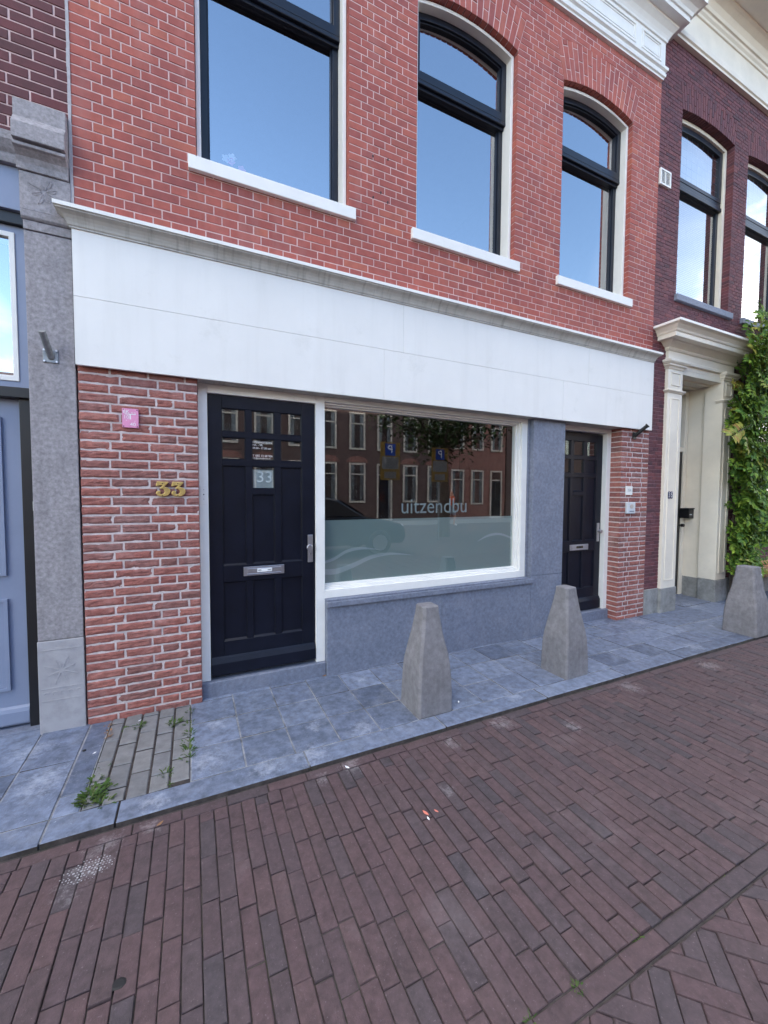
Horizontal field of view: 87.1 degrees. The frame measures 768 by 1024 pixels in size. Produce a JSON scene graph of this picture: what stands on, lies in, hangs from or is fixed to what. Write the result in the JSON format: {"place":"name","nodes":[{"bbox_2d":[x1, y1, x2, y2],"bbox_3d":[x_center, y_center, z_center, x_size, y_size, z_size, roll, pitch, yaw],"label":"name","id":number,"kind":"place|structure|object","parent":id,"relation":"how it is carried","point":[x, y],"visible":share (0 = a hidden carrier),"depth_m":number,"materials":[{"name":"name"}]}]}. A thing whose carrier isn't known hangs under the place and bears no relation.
{"place":"outdoors","nodes":[
{"label":"outdoors","id":0,"kind":"place"},
{"bbox_2d":[0,0,87,736],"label":"brick house","id":1,"kind":"structure","parent":0,"point":[43,680],"depth_m":2.54,"materials":[{"name":"stone"}]},
{"bbox_2d":[0,398,29,727],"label":"door","id":2,"kind":"structure","parent":1,"relation":"in","point":[14,673],"depth_m":2.60,"materials":[{"name":"blue paint"}]},
{"bbox_2d":[38,330,58,363],"bbox_3d":[-2.053,-1.011,2.463,0.078,0.167,0.138,-1,3,-25],"label":"flagpole holder","id":3,"kind":"object","parent":1,"relation":"attached to","point":[50,355],"visible":1,"depth_m":2.49,"materials":[{"name":"metal"}]},
{"bbox_2d":[0,636,767,1023],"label":"street","id":4,"kind":"structure","parent":0,"point":[542,858],"depth_m":1.61,"materials":[{"name":"brick"}]},
{"bbox_2d":[59,855,114,883],"bbox_3d":[-1.228,1.483,1.674,0.186,0.001,0.108,-1,3,-25],"label":"paint mark","id":5,"kind":"object","parent":4,"relation":"on","point":[87,869],"visible":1,"depth_m":1.67,"materials":[{"name":"white paint"}]},
{"bbox_2d":[112,977,125,991],"bbox_3d":[-0.847,1.506,1.288,0.044,0.006,0.035,-1,3,-25],"label":"chewing gum","id":6,"kind":"object","parent":4,"relation":"on","point":[118,983],"visible":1,"depth_m":1.29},
{"bbox_2d":[522,1008,536,1023],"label":"weed","id":7,"kind":"object","parent":4,"relation":"on","point":[525,1021],"visible":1,"depth_m":1.21,"materials":[{"name":"green plant"}]},
{"bbox_2d":[570,977,583,996],"bbox_3d":[0.615,1.518,1.288,0.042,0.010,0.049,2,3,25],"label":"weed","id":8,"kind":"object","parent":4,"relation":"on","point":[576,984],"visible":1,"depth_m":1.29,"materials":[{"name":"green plant"}]},
{"bbox_2d":[0,591,767,861],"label":"pavement","id":9,"kind":"structure","parent":0,"point":[247,740],"depth_m":2.64,"materials":[{"name":"grey stone"}]},
{"bbox_2d":[71,786,108,807],"bbox_3d":[-1.478,1.439,2.033,0.151,0.035,0.142,-1,3,-25],"label":"weed","id":10,"kind":"object","parent":9,"relation":"on","point":[98,796],"visible":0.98,"depth_m":2.04,"materials":[{"name":"green plant"}]},
{"bbox_2d":[77,781,110,800],"bbox_3d":[-1.496,1.440,2.083,0.139,0.027,0.136,-1,3,-25],"label":"weed","id":11,"kind":"object","parent":9,"relation":"on","point":[89,789],"visible":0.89,"depth_m":2.09,"materials":[{"name":"green plant"}]},
{"bbox_2d":[86,774,104,783],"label":"weed","id":12,"kind":"object","parent":9,"relation":"on","point":[92,777],"visible":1,"depth_m":2.17,"materials":[{"name":"green plant"}]},
{"bbox_2d":[85,777,117,798],"bbox_3d":[-1.474,1.439,2.116,0.139,0.027,0.136,-1,3,-25],"label":"weed","id":13,"kind":"object","parent":9,"relation":"on","point":[107,780],"visible":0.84,"depth_m":2.13,"materials":[{"name":"green plant"}]},
{"bbox_2d":[94,793,116,808],"bbox_3d":[-1.391,1.446,2.019,0.105,0.022,0.114,-1,3,-25],"label":"weed","id":14,"kind":"object","parent":9,"relation":"on","point":[102,799],"visible":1,"depth_m":2.03,"materials":[{"name":"green plant"}]},
{"bbox_2d":[104,723,113,738],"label":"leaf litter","id":15,"kind":"object","parent":9,"relation":"on","point":[110,731],"visible":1,"depth_m":2.60,"materials":[{"name":"brown plant"}]},
{"bbox_2d":[131,720,146,729],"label":"weed","id":16,"kind":"object","parent":9,"relation":"on","point":[145,722],"visible":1,"depth_m":2.69,"materials":[{"name":"green plant"}]},
{"bbox_2d":[157,766,173,777],"bbox_3d":[-1.207,1.437,2.232,0.088,0.023,0.103,-1,3,-25],"label":"weed","id":17,"kind":"object","parent":9,"relation":"on","point":[167,770],"visible":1,"depth_m":2.25,"materials":[{"name":"green plant"}]},
{"bbox_2d":[165,716,183,727],"bbox_3d":[-1.408,1.413,2.717,0.118,0.024,0.120,-1,3,-25],"label":"weed","id":18,"kind":"object","parent":9,"relation":"on","point":[178,720],"visible":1,"depth_m":2.73,"materials":[{"name":"green plant"}]},
{"bbox_2d":[177,751,195,761],"bbox_3d":[-1.149,1.433,2.356,0.099,0.020,0.085,1,3,21],"label":"weed","id":19,"kind":"object","parent":9,"relation":"on","point":[187,756],"visible":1,"depth_m":2.37,"materials":[{"name":"green plant"}]},
{"bbox_2d":[181,743,197,754],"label":"weed","id":20,"kind":"object","parent":9,"relation":"on","point":[190,746],"visible":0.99,"depth_m":2.45,"materials":[{"name":"green plant"}]},
{"bbox_2d":[182,727,197,736],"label":"weed","id":21,"kind":"object","parent":9,"relation":"on","point":[191,729],"visible":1,"depth_m":2.62,"materials":[{"name":"green plant"}]},
{"bbox_2d":[52,0,707,724],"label":"brick house","id":22,"kind":"structure","parent":9,"relation":"on","point":[364,342],"depth_m":3.54,"materials":[{"name":"brick"}]},
{"bbox_2d":[122,408,138,427],"bbox_3d":[-1.701,-0.629,2.709,0.094,0.127,0.014,-1,3,-25],"label":"hydrant sign","id":23,"kind":"object","parent":22,"relation":"attached to","point":[130,418],"visible":1,"depth_m":2.70,"materials":[{"name":"pink plastic"}]},
{"bbox_2d":[156,481,185,496],"bbox_3d":[-1.492,-0.160,2.827,0.184,0.106,0.017,-1,3,-25],"label":"house number","id":24,"kind":"object","parent":22,"relation":"attached to","point":[168,491],"visible":1,"depth_m":2.82,"materials":[{"name":"gold metal"}]},
{"bbox_2d":[222,154,245,171],"bbox_3d":[-1.214,-2.605,3.252,0.193,0.492,0.129,-1,3,-25],"label":"orchid","id":25,"kind":"object","parent":22,"relation":"in","point":[231,158],"visible":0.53,"depth_m":3.21,"materials":[{"name":"white paint"}]},
{"bbox_2d":[207,394,315,676],"bbox_3d":[-0.946,0.186,3.215,0.818,2.147,0.111,-1,3,-25],"label":"door","id":26,"kind":"structure","parent":22,"relation":"in","point":[262,522],"depth_m":3.22,"materials":[{"name":"paint"}]},
{"bbox_2d":[188,0,355,221],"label":"window","id":27,"kind":"structure","parent":22,"relation":"in","point":[330,37],"depth_m":3.16,"materials":[{"name":"white paint"}]},
{"bbox_2d":[325,397,527,597],"bbox_3d":[0.477,-0.131,3.942,2.286,1.700,0.140,-1,3,-25],"label":"shop window","id":28,"kind":"structure","parent":22,"relation":"in","point":[363,556],"depth_m":3.93,"materials":[{"name":"glass"}]},
{"bbox_2d":[411,0,519,272],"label":"window","id":29,"kind":"structure","parent":22,"relation":"in","point":[433,17],"depth_m":3.93,"materials":[{"name":"white paint"}]},
{"bbox_2d":[561,432,602,610],"bbox_3d":[2.352,0.135,4.887,0.828,2.165,0.111,-1,3,-25],"label":"door","id":30,"kind":"structure","parent":22,"relation":"in","point":[582,491],"depth_m":4.95,"materials":[{"name":"paint"}]},
{"bbox_2d":[555,86,632,307],"bbox_3d":[2.354,-3.528,4.601,1.234,2.186,0.247,-1,3,-25],"label":"window","id":31,"kind":"structure","parent":22,"relation":"in","point":[614,180],"depth_m":4.75,"materials":[{"name":"white paint"}]},
{"bbox_2d":[625,486,632,494],"bbox_3d":[3.013,-0.264,4.965,0.124,0.107,0.011,-1,3,-25],"label":"name plate","id":32,"kind":"object","parent":22,"relation":"attached to","point":[628,490],"visible":1,"depth_m":4.96,"materials":[{"name":"white paint"}]},
{"bbox_2d":[625,502,634,513],"bbox_3d":[3.037,-0.050,4.974,0.154,0.138,0.034,-1,3,-25],"label":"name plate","id":33,"kind":"object","parent":22,"relation":"attached to","point":[629,507],"visible":1,"depth_m":4.95,"materials":[{"name":"white plastic"}]},
{"bbox_2d":[632,424,649,438],"bbox_3d":[3.129,-0.982,4.910,0.068,0.173,0.173,-2,4,-44],"label":"flagpole holder","id":34,"kind":"object","parent":22,"relation":"attached to","point":[637,433],"visible":1,"depth_m":4.91,"materials":[{"name":"black paint"}]},
{"bbox_2d":[401,602,451,718],"bbox_3d":[0.310,1.044,2.939,0.281,0.748,0.281,-1,3,-25],"label":"stone bollard","id":35,"kind":"object","parent":9,"relation":"on","point":[426,690],"visible":1,"depth_m":2.85,"materials":[{"name":"grey stone"}]},
{"bbox_2d":[541,585,587,679],"bbox_3d":[1.584,1.023,3.534,0.280,0.748,0.281,-1,3,-27],"label":"stone bollard","id":36,"kind":"object","parent":9,"relation":"on","point":[564,654],"visible":1,"depth_m":3.45,"materials":[{"name":"grey stone"}]},
{"bbox_2d":[643,0,767,614],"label":"brick house","id":37,"kind":"structure","parent":9,"relation":"on","point":[711,276],"depth_m":5.61,"materials":[{"name":"brick"}]},
{"bbox_2d":[658,167,671,189],"bbox_3d":[3.487,-4.136,5.009,0.214,0.190,0.027,-1,3,-25],"label":"vent grille","id":38,"kind":"object","parent":37,"relation":"attached to","point":[665,175],"visible":1,"depth_m":5.00,"materials":[{"name":"white paint"}]},
{"bbox_2d":[668,491,672,498],"bbox_3d":[3.748,-0.221,5.286,0.103,0.096,0.009,-1,3,-25],"label":"house number","id":39,"kind":"object","parent":37,"relation":"attached to","point":[670,495],"visible":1,"depth_m":5.29,"materials":[{"name":"white metal"}]},
{"bbox_2d":[675,452,684,593],"bbox_3d":[4.152,0.184,6.003,0.891,2.184,0.130,-1,3,-25],"label":"door","id":40,"kind":"structure","parent":37,"relation":"in","point":[680,463],"depth_m":6.18,"materials":[{"name":"black paint"}]},
{"bbox_2d":[679,508,694,517],"bbox_3d":[4.606,0.016,6.151,0.130,0.152,0.160,-1,3,-25],"label":"letter box","id":41,"kind":"object","parent":37,"relation":"attached to","point":[686,512],"visible":1,"depth_m":6.11,"materials":[{"name":"black paint"}]},
{"bbox_2d":[674,119,732,319],"bbox_3d":[4.309,-3.955,5.533,1.340,2.428,0.290,-1,3,-25],"label":"window","id":42,"kind":"structure","parent":37,"relation":"in","point":[703,160],"depth_m":5.67,"materials":[{"name":"glass"}]},
{"bbox_2d":[739,163,767,327],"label":"window","id":43,"kind":"structure","parent":37,"relation":"in","point":[755,270],"depth_m":6.26,"materials":[{"name":"glass"}]},
{"bbox_2d":[721,297,767,590],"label":"climbing vine","id":44,"kind":"object","parent":9,"relation":"on","point":[748,528],"visible":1,"depth_m":5.58,"materials":[{"name":"green plant"}]},
{"bbox_2d":[722,565,767,637],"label":"stone bollard","id":45,"kind":"object","parent":9,"relation":"on","point":[745,613],"visible":1,"depth_m":4.48,"materials":[{"name":"grey stone"}]},
{"bbox_2d":[761,560,767,576],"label":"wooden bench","id":46,"kind":"object","parent":9,"relation":"on","point":[765,566],"visible":0.05,"depth_m":6.32,"materials":[{"name":"brown wood"}]}
]}

